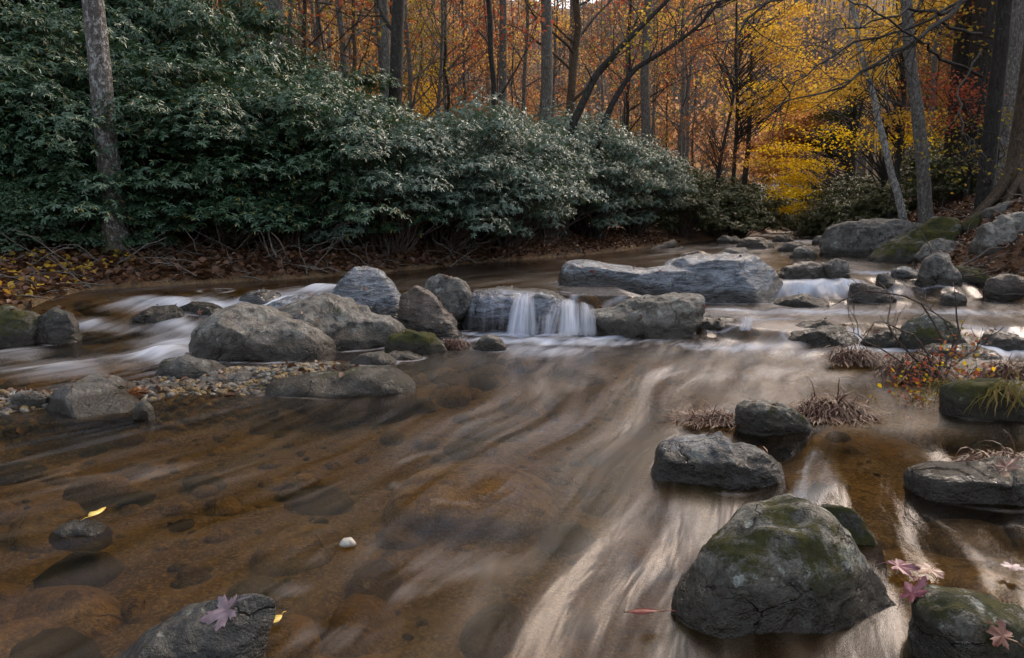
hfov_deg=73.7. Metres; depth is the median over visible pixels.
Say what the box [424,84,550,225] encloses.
rhododendron
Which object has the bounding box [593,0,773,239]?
tree
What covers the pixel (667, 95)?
tree
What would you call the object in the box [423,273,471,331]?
boulder
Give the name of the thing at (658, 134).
tree
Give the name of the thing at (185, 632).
boulder
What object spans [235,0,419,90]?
tree
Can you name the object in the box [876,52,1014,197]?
tree
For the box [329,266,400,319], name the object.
boulder
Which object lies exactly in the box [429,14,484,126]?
tree
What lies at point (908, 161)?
laurel
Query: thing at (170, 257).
twigs
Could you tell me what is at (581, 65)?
tree
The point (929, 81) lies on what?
tree
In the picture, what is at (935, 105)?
tree
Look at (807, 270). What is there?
boulder
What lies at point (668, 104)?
tree
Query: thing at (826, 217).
laurel
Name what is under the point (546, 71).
tree
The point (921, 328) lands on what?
boulder
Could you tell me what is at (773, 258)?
water
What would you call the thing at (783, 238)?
stone
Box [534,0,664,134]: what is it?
tree
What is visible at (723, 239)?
stone
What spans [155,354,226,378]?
boulder
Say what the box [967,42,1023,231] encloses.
tree
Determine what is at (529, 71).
tree
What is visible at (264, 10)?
tree
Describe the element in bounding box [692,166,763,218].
laurel
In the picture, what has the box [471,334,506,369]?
stone
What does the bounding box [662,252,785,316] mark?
boulder
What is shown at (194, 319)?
boulder
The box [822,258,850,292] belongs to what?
boulder
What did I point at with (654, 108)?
tree
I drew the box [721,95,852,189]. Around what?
tree
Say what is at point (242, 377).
boulder
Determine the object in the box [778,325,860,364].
boulder
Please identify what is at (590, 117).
rhododendron
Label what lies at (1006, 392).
grass tuft
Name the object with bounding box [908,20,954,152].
tree
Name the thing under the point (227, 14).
tree
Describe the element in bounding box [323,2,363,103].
tree
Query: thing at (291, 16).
tree
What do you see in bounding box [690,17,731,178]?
tree
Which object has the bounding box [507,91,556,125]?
tree
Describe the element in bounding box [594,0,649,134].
tree
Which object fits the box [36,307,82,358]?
boulder
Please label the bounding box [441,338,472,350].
grass tuft
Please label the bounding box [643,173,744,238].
laurel
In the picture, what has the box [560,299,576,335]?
water
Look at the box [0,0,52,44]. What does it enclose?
rhododendron
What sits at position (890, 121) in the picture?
tree
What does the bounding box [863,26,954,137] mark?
tree
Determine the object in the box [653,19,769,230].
tree
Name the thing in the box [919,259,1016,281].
branch
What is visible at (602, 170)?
rhododendron
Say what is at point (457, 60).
tree
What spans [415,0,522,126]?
tree
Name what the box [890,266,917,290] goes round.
boulder
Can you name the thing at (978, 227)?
twigs
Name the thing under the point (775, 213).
laurel
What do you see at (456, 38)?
tree
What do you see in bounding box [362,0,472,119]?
tree
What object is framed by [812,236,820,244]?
stone
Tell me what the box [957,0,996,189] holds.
tree
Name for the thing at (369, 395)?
boulder
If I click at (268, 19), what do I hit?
rhododendron
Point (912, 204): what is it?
laurel
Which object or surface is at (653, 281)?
boulder
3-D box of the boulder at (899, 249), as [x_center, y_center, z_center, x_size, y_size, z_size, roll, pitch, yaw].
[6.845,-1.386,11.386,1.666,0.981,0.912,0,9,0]
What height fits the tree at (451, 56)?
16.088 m
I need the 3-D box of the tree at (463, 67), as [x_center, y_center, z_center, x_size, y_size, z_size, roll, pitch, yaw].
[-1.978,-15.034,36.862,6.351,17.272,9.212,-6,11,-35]
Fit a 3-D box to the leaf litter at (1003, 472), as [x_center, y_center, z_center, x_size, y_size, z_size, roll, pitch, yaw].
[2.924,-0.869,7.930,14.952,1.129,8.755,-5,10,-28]
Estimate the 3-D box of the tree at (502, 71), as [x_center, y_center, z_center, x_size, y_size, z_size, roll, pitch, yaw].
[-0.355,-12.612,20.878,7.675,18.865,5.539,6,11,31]
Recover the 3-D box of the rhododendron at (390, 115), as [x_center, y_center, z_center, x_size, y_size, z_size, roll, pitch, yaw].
[-2.574,-2.467,10.215,3.434,2.633,3.303,-4,10,-25]
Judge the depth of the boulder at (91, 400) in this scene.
3.56 m
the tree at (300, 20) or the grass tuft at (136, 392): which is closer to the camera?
the grass tuft at (136, 392)
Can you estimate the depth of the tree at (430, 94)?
38.87 m
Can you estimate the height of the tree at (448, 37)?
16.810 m
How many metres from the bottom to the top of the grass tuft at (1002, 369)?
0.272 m
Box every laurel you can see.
[642,158,727,226]
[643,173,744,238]
[676,174,775,238]
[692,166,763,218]
[719,183,791,236]
[730,173,787,210]
[754,184,802,229]
[762,179,810,225]
[779,190,816,229]
[781,197,835,237]
[782,170,878,226]
[788,173,879,231]
[821,180,912,229]
[836,165,938,216]
[879,139,943,190]
[901,155,978,206]
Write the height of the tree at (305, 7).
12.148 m
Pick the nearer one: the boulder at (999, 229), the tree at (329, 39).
the boulder at (999, 229)
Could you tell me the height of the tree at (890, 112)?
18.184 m
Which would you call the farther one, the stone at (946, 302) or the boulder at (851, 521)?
the stone at (946, 302)
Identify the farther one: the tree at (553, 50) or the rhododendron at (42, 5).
the tree at (553, 50)
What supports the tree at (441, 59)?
on the ground
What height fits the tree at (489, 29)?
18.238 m
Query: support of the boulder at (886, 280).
on the ground
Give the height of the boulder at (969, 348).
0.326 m
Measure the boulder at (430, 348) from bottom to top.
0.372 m
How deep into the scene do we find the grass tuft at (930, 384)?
3.67 m
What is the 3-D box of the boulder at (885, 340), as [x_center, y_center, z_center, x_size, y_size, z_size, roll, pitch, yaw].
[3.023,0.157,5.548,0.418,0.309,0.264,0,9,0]
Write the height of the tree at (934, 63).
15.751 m
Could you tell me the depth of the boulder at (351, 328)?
5.38 m
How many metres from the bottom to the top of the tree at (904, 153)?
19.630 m
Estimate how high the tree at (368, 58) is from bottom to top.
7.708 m
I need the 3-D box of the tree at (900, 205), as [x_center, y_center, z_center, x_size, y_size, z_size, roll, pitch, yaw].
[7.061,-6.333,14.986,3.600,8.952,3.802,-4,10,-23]
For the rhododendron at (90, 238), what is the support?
on the ground
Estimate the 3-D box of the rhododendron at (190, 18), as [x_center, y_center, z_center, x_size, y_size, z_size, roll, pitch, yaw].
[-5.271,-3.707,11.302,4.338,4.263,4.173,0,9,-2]
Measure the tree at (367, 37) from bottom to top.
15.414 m
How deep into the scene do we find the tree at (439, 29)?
59.70 m
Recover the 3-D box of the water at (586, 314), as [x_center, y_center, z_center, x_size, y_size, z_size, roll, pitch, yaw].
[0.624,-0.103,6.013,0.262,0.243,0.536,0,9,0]
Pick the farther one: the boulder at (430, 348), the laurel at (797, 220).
the laurel at (797, 220)
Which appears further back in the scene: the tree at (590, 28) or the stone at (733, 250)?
the tree at (590, 28)
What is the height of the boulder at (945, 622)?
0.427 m
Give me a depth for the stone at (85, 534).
2.18 m
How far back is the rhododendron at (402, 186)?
9.42 m
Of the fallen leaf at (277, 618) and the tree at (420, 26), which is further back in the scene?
the tree at (420, 26)
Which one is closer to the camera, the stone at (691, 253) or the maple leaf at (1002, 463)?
the maple leaf at (1002, 463)
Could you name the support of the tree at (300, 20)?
on the ground
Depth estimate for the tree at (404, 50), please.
47.67 m
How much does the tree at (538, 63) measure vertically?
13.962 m
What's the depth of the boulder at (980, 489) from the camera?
2.50 m
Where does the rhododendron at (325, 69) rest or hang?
on the ground
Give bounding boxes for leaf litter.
[0,193,1023,307]
[0,248,142,298]
[0,360,342,434]
[9,212,1018,476]
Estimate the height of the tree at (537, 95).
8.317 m
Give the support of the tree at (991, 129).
on the ground
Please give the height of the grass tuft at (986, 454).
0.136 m
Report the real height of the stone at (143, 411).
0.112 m
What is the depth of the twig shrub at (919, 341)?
4.16 m
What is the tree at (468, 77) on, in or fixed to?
on the ground
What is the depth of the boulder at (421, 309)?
5.84 m
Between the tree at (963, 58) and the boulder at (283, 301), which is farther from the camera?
the tree at (963, 58)
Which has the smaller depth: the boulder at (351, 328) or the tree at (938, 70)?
the boulder at (351, 328)
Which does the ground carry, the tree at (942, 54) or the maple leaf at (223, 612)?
the tree at (942, 54)
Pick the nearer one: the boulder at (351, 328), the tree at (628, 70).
the boulder at (351, 328)
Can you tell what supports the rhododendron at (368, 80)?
on the ground
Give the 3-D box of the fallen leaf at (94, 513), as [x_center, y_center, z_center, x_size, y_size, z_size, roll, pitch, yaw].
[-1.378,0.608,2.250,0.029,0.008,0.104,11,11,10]
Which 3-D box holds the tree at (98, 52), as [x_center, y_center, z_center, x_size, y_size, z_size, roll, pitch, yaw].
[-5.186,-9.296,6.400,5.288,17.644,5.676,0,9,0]
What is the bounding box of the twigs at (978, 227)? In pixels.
[933,172,1023,294]
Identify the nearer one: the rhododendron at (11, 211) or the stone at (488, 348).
the stone at (488, 348)
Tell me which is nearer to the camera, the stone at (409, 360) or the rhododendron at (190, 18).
the stone at (409, 360)
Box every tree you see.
[81,0,131,256]
[163,0,187,213]
[208,0,254,40]
[208,0,431,91]
[210,0,294,38]
[214,0,314,41]
[217,0,375,100]
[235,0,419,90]
[246,0,358,53]
[256,0,441,101]
[260,0,438,94]
[262,0,357,63]
[267,0,285,62]
[283,0,329,54]
[284,0,369,71]
[285,0,509,106]
[295,4,343,70]
[307,0,417,100]
[307,0,430,95]
[307,0,534,121]
[311,0,373,83]
[322,0,440,112]
[322,0,443,217]
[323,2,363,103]
[323,3,373,94]
[332,0,406,78]
[356,0,448,96]
[357,0,519,117]
[359,0,449,105]
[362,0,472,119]
[365,1,461,120]
[372,0,469,128]
[379,0,389,109]
[390,0,515,115]
[403,0,518,119]
[403,0,521,125]
[406,59,454,122]
[407,0,537,114]
[407,98,458,131]
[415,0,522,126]
[415,0,539,116]
[416,0,528,113]
[417,0,462,99]
[420,0,567,116]
[423,0,489,116]
[426,0,473,108]
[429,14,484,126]
[435,0,480,117]
[440,0,536,120]
[444,0,559,115]
[449,0,612,121]
[468,0,540,119]
[468,0,695,116]
[485,0,620,118]
[493,21,558,123]
[496,0,598,115]
[499,0,506,218]
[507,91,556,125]
[508,1,569,120]
[512,1,606,121]
[526,84,565,127]
[528,14,578,111]
[529,0,635,126]
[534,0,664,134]
[539,0,552,126]
[548,0,670,237]
[551,0,611,109]
[555,10,619,121]
[559,0,762,158]
[568,53,607,118]
[582,0,697,138]
[582,3,675,142]
[593,0,724,176]
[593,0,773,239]
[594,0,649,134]
[595,0,752,161]
[606,50,640,140]
[609,13,668,169]
[610,0,749,173]
[613,0,746,166]
[617,24,677,144]
[630,0,685,164]
[631,1,714,156]
[636,0,1023,210]
[640,0,713,224]
[649,61,698,151]
[651,0,732,173]
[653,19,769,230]
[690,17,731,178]
[694,11,873,219]
[699,0,793,192]
[699,0,864,236]
[718,88,757,178]
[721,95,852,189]
[783,0,993,218]
[785,117,950,216]
[788,82,882,181]
[815,0,907,220]
[851,0,994,115]
[858,0,953,146]
[860,0,944,197]
[860,0,948,141]
[863,1,953,198]
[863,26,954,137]
[866,0,938,168]
[866,16,948,155]
[870,0,942,173]
[874,95,1023,193]
[875,0,952,166]
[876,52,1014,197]
[877,40,942,165]
[881,0,955,146]
[883,0,954,154]
[884,14,955,148]
[889,76,947,150]
[898,0,985,36]
[900,0,933,223]
[907,24,954,140]
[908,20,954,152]
[911,0,949,152]
[915,13,955,73]
[917,22,953,79]
[921,19,949,150]
[936,0,972,199]
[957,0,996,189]
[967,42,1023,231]
[995,0,1023,184]
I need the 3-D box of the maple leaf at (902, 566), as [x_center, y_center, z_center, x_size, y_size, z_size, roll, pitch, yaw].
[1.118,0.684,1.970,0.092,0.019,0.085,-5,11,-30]
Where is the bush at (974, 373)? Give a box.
[870,320,999,419]
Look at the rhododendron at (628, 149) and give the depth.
15.38 m
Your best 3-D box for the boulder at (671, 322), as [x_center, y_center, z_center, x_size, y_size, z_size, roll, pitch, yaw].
[1.162,-0.044,6.153,1.104,0.581,0.725,0,9,0]
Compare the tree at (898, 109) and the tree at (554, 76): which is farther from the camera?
the tree at (898, 109)
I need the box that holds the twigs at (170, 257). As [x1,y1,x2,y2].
[0,200,580,300]
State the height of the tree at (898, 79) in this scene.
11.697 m
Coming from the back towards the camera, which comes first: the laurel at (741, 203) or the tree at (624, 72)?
the tree at (624, 72)
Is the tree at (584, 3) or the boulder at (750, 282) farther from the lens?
the tree at (584, 3)
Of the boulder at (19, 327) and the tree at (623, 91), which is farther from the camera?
the tree at (623, 91)
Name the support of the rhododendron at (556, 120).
on the ground
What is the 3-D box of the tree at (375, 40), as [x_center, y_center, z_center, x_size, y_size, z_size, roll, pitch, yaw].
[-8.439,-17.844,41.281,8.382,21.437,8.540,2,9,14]
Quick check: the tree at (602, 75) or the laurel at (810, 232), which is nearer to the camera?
the laurel at (810, 232)
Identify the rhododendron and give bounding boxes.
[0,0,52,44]
[0,0,151,219]
[0,0,165,80]
[0,44,131,228]
[0,57,191,240]
[0,178,100,252]
[3,157,113,250]
[12,42,295,245]
[23,0,219,113]
[73,0,314,224]
[91,173,192,252]
[114,44,340,248]
[121,0,237,63]
[148,66,413,248]
[190,0,346,184]
[218,0,267,65]
[236,42,416,131]
[243,72,467,243]
[252,98,503,253]
[337,61,435,223]
[338,85,570,252]
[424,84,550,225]
[446,114,608,250]
[501,124,639,238]
[523,101,595,225]
[528,97,648,225]
[536,108,671,237]
[573,129,701,234]
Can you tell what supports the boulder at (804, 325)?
on the ground
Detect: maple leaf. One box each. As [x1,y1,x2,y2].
[200,594,251,631]
[876,559,919,575]
[897,576,927,609]
[910,575,926,581]
[912,562,944,578]
[983,618,1023,649]
[995,457,1023,472]
[1000,559,1023,571]
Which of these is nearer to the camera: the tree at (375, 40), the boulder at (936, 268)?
the boulder at (936, 268)
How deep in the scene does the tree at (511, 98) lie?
29.65 m
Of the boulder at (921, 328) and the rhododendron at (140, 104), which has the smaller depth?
the boulder at (921, 328)
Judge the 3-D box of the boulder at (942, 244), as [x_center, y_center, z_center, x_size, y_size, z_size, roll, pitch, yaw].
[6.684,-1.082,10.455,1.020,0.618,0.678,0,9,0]
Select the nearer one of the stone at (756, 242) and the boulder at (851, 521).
the boulder at (851, 521)
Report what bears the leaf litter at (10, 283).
on the ground
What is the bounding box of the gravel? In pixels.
[0,361,349,446]
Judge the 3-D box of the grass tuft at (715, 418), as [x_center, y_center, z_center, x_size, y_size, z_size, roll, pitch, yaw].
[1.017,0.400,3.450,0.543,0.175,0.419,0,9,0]
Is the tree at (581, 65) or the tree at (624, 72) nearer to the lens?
the tree at (624, 72)
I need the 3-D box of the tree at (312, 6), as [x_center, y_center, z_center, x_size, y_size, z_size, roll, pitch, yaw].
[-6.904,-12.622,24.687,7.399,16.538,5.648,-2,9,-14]
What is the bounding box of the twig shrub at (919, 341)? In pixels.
[824,274,1003,372]
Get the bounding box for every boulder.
[0,304,41,365]
[9,390,49,407]
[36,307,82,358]
[46,373,158,427]
[113,593,275,657]
[128,305,185,337]
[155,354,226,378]
[179,301,222,327]
[188,302,335,366]
[195,371,252,384]
[200,290,233,302]
[238,289,281,304]
[261,365,417,425]
[267,292,322,308]
[277,292,405,361]
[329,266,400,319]
[381,464,558,536]
[384,329,447,370]
[397,285,457,339]
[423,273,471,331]
[460,285,568,342]
[526,292,559,343]
[557,259,719,302]
[580,292,705,353]
[651,431,788,516]
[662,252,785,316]
[669,493,900,657]
[697,315,748,345]
[731,399,813,461]
[772,293,829,320]
[777,261,825,292]
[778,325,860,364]
[789,319,832,333]
[819,218,921,256]
[821,503,889,591]
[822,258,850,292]
[847,282,896,314]
[860,329,902,361]
[868,216,962,262]
[875,273,896,295]
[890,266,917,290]
[899,313,966,356]
[903,455,1023,529]
[903,584,1023,657]
[913,238,962,265]
[915,250,961,299]
[918,343,1005,379]
[938,378,1023,449]
[955,265,989,287]
[962,212,980,233]
[968,212,1023,257]
[976,331,1023,365]
[981,199,1022,221]
[982,274,1023,306]
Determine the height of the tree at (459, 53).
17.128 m
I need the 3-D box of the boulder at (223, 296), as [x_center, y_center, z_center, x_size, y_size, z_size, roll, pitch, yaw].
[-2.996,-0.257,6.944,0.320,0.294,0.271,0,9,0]
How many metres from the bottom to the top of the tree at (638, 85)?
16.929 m
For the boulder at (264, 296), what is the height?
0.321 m
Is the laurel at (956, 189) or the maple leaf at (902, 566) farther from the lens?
the laurel at (956, 189)
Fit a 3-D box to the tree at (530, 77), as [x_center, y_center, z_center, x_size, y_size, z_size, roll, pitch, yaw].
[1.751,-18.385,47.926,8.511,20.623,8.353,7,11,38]
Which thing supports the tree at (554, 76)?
on the ground
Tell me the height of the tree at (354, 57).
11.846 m
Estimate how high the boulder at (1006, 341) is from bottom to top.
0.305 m
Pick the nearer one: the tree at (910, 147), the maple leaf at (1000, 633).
the maple leaf at (1000, 633)
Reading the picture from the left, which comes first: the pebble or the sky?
the pebble
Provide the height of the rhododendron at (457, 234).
2.613 m
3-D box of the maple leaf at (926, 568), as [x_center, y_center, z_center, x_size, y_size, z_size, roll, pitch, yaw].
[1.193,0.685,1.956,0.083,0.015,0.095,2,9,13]
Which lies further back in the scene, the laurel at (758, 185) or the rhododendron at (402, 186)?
the laurel at (758, 185)
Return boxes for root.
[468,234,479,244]
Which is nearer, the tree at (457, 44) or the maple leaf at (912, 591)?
the maple leaf at (912, 591)
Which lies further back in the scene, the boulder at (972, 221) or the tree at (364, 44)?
the tree at (364, 44)
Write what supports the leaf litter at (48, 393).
on the ground
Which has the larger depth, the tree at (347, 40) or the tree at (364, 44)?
the tree at (347, 40)
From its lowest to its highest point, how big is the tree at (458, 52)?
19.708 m
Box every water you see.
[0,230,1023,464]
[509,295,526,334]
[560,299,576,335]
[584,303,588,330]
[850,327,860,337]
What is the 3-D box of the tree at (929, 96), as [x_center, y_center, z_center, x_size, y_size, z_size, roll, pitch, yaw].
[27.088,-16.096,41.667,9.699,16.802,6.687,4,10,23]
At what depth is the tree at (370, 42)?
44.20 m
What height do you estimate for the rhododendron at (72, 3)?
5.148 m
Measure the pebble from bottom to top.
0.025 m
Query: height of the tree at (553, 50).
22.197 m
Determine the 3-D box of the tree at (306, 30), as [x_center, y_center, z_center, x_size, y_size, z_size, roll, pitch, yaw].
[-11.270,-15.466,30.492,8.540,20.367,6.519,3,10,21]
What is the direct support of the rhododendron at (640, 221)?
on the ground
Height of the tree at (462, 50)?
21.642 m
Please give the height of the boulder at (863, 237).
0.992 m
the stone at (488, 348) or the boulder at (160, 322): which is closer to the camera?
the stone at (488, 348)
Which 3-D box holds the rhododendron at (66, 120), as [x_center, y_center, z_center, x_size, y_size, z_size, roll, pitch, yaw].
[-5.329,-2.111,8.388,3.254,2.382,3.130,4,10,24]
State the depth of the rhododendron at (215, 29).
14.62 m
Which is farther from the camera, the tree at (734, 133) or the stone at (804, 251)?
the tree at (734, 133)
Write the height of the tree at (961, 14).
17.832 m
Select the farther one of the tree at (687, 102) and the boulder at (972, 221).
the tree at (687, 102)
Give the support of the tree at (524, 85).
on the ground
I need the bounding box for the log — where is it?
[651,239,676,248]
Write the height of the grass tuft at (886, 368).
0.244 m
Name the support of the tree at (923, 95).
on the ground
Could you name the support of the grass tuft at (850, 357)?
on the water at (773, 258)
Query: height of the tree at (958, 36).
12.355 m
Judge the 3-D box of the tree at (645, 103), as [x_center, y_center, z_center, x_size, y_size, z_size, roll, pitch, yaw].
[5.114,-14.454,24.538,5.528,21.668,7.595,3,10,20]
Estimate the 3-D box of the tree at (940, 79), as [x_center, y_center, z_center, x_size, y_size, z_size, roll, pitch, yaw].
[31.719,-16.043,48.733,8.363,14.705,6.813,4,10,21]
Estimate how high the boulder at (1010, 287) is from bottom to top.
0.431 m
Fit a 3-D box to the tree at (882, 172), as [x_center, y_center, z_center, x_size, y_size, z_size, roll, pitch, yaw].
[10.393,-4.445,20.028,4.429,3.671,6.438,9,13,44]
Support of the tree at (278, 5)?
on the ground
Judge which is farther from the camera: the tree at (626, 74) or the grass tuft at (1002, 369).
the tree at (626, 74)
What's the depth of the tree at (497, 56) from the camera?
27.09 m
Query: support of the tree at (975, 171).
on the ground
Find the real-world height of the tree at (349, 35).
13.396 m
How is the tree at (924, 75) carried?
on the ground
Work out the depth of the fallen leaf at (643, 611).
1.74 m
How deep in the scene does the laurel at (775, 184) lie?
44.85 m
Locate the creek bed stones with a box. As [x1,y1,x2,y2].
[0,291,1023,657]
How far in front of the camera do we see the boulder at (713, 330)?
6.03 m
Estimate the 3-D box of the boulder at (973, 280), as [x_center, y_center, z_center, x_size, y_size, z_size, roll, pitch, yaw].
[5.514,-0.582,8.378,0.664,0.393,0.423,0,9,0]
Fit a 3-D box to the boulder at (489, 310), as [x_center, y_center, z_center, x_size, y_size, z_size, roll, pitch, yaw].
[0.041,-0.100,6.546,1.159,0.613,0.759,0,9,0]
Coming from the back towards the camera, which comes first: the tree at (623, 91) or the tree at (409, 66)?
the tree at (623, 91)
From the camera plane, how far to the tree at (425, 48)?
43.74 m
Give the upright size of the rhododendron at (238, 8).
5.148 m
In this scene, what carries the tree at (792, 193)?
on the ground
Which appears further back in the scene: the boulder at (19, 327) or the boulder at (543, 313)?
the boulder at (543, 313)
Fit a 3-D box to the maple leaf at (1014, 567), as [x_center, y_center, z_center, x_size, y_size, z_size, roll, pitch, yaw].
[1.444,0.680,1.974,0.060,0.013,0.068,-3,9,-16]
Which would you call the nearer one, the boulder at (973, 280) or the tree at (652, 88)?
the boulder at (973, 280)
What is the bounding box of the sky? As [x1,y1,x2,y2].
[535,0,597,8]
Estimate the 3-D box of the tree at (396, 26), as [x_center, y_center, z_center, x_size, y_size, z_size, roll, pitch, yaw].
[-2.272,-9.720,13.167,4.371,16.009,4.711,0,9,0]
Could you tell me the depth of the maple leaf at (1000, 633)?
1.50 m
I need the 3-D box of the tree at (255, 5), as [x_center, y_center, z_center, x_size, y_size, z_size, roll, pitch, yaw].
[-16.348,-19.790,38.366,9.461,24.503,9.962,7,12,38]
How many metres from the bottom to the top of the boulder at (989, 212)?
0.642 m
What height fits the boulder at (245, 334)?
0.600 m
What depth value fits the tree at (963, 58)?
18.02 m
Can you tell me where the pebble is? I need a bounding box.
[339,537,355,547]
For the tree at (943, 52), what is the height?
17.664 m
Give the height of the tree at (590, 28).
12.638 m
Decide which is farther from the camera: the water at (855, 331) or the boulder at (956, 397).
the water at (855, 331)
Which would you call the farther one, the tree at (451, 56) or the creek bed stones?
the tree at (451, 56)
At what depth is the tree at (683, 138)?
38.47 m
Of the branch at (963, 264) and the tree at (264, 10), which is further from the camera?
the tree at (264, 10)
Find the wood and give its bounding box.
[232,0,950,190]
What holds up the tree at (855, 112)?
on the ground
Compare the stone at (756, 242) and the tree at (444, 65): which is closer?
the stone at (756, 242)
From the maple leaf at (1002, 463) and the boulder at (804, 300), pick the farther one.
the boulder at (804, 300)
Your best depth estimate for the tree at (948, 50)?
22.02 m
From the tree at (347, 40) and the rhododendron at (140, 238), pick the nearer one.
the rhododendron at (140, 238)
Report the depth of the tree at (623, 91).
55.79 m
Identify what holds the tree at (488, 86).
on the ground
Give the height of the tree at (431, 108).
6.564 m
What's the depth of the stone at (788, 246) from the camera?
15.11 m
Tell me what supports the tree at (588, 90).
on the ground
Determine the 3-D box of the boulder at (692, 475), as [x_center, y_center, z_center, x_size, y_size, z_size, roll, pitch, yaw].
[0.829,0.608,2.757,0.541,0.394,0.313,0,9,0]
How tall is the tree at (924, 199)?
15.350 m
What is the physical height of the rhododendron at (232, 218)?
2.574 m
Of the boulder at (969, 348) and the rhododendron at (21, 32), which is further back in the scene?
the rhododendron at (21, 32)
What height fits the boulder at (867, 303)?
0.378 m
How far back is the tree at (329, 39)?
48.22 m
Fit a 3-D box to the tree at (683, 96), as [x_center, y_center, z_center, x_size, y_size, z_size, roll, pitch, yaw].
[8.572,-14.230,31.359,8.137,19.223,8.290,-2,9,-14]
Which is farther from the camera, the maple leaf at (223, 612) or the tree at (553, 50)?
the tree at (553, 50)
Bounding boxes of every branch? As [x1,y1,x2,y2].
[895,223,1019,297]
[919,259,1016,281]
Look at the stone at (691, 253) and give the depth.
10.96 m
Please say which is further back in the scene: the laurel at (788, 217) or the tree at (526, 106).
the tree at (526, 106)
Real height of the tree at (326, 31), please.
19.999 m
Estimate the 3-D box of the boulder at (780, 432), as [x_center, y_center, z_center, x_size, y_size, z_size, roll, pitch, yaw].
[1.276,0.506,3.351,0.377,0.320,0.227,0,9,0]
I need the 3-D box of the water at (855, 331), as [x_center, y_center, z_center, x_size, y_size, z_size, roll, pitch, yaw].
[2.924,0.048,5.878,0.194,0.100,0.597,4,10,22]
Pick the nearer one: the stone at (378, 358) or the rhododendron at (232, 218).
the stone at (378, 358)
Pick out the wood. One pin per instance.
(858, 165)
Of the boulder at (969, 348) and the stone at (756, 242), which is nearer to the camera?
the boulder at (969, 348)
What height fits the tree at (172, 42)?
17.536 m
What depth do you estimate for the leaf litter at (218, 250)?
8.70 m
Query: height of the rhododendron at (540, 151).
2.661 m
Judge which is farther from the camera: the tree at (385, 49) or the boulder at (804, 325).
the tree at (385, 49)
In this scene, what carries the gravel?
on the ground
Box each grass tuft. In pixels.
[127,385,150,398]
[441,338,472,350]
[660,399,747,430]
[787,375,899,428]
[814,338,892,367]
[869,346,965,386]
[910,376,962,404]
[938,429,1023,461]
[952,353,1023,380]
[962,365,1023,419]
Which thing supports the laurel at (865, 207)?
on the ground
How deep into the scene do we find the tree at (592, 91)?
64.22 m
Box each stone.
[48,518,112,551]
[133,400,154,421]
[349,351,397,368]
[387,350,424,373]
[440,327,462,352]
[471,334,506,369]
[680,250,711,256]
[716,235,739,243]
[717,247,752,253]
[736,237,773,248]
[772,235,793,241]
[777,242,804,251]
[789,245,816,257]
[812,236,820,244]
[938,291,967,319]
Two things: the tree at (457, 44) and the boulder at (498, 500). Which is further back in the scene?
the tree at (457, 44)
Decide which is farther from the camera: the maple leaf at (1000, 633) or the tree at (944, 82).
the tree at (944, 82)
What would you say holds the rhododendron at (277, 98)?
on the ground
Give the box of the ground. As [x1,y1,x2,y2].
[0,0,1023,657]
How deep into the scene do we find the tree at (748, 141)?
27.03 m
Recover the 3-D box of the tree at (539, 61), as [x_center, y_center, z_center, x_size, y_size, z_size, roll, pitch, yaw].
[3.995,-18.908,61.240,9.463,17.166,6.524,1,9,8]
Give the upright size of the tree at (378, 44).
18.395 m
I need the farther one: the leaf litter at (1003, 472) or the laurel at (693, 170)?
the laurel at (693, 170)
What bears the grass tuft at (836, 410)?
on the water at (773, 258)
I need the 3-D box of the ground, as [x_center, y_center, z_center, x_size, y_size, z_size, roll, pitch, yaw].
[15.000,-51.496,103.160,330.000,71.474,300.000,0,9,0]
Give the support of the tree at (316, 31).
on the ground
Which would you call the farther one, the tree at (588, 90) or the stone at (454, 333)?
the tree at (588, 90)
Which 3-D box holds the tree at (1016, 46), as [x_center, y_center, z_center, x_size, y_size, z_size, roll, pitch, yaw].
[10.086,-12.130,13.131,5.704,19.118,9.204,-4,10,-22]
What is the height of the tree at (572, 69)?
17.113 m
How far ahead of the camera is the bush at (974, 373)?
3.84 m
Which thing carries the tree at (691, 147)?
on the ground
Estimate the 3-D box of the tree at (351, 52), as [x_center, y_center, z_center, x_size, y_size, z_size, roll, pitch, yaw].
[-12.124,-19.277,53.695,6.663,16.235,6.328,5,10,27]
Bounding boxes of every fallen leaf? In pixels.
[80,507,105,520]
[273,611,285,622]
[624,608,676,614]
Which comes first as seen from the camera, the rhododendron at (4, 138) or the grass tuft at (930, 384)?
the grass tuft at (930, 384)
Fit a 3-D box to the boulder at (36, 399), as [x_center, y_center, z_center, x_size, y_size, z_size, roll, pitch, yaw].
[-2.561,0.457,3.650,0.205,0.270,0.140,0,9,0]
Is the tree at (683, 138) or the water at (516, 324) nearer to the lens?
the water at (516, 324)
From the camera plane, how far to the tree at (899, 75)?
48.12 m
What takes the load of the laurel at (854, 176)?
on the ground
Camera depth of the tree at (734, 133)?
63.24 m
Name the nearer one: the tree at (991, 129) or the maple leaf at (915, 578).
the maple leaf at (915, 578)
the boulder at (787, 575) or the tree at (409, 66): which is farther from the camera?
the tree at (409, 66)
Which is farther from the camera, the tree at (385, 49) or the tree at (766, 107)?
the tree at (766, 107)

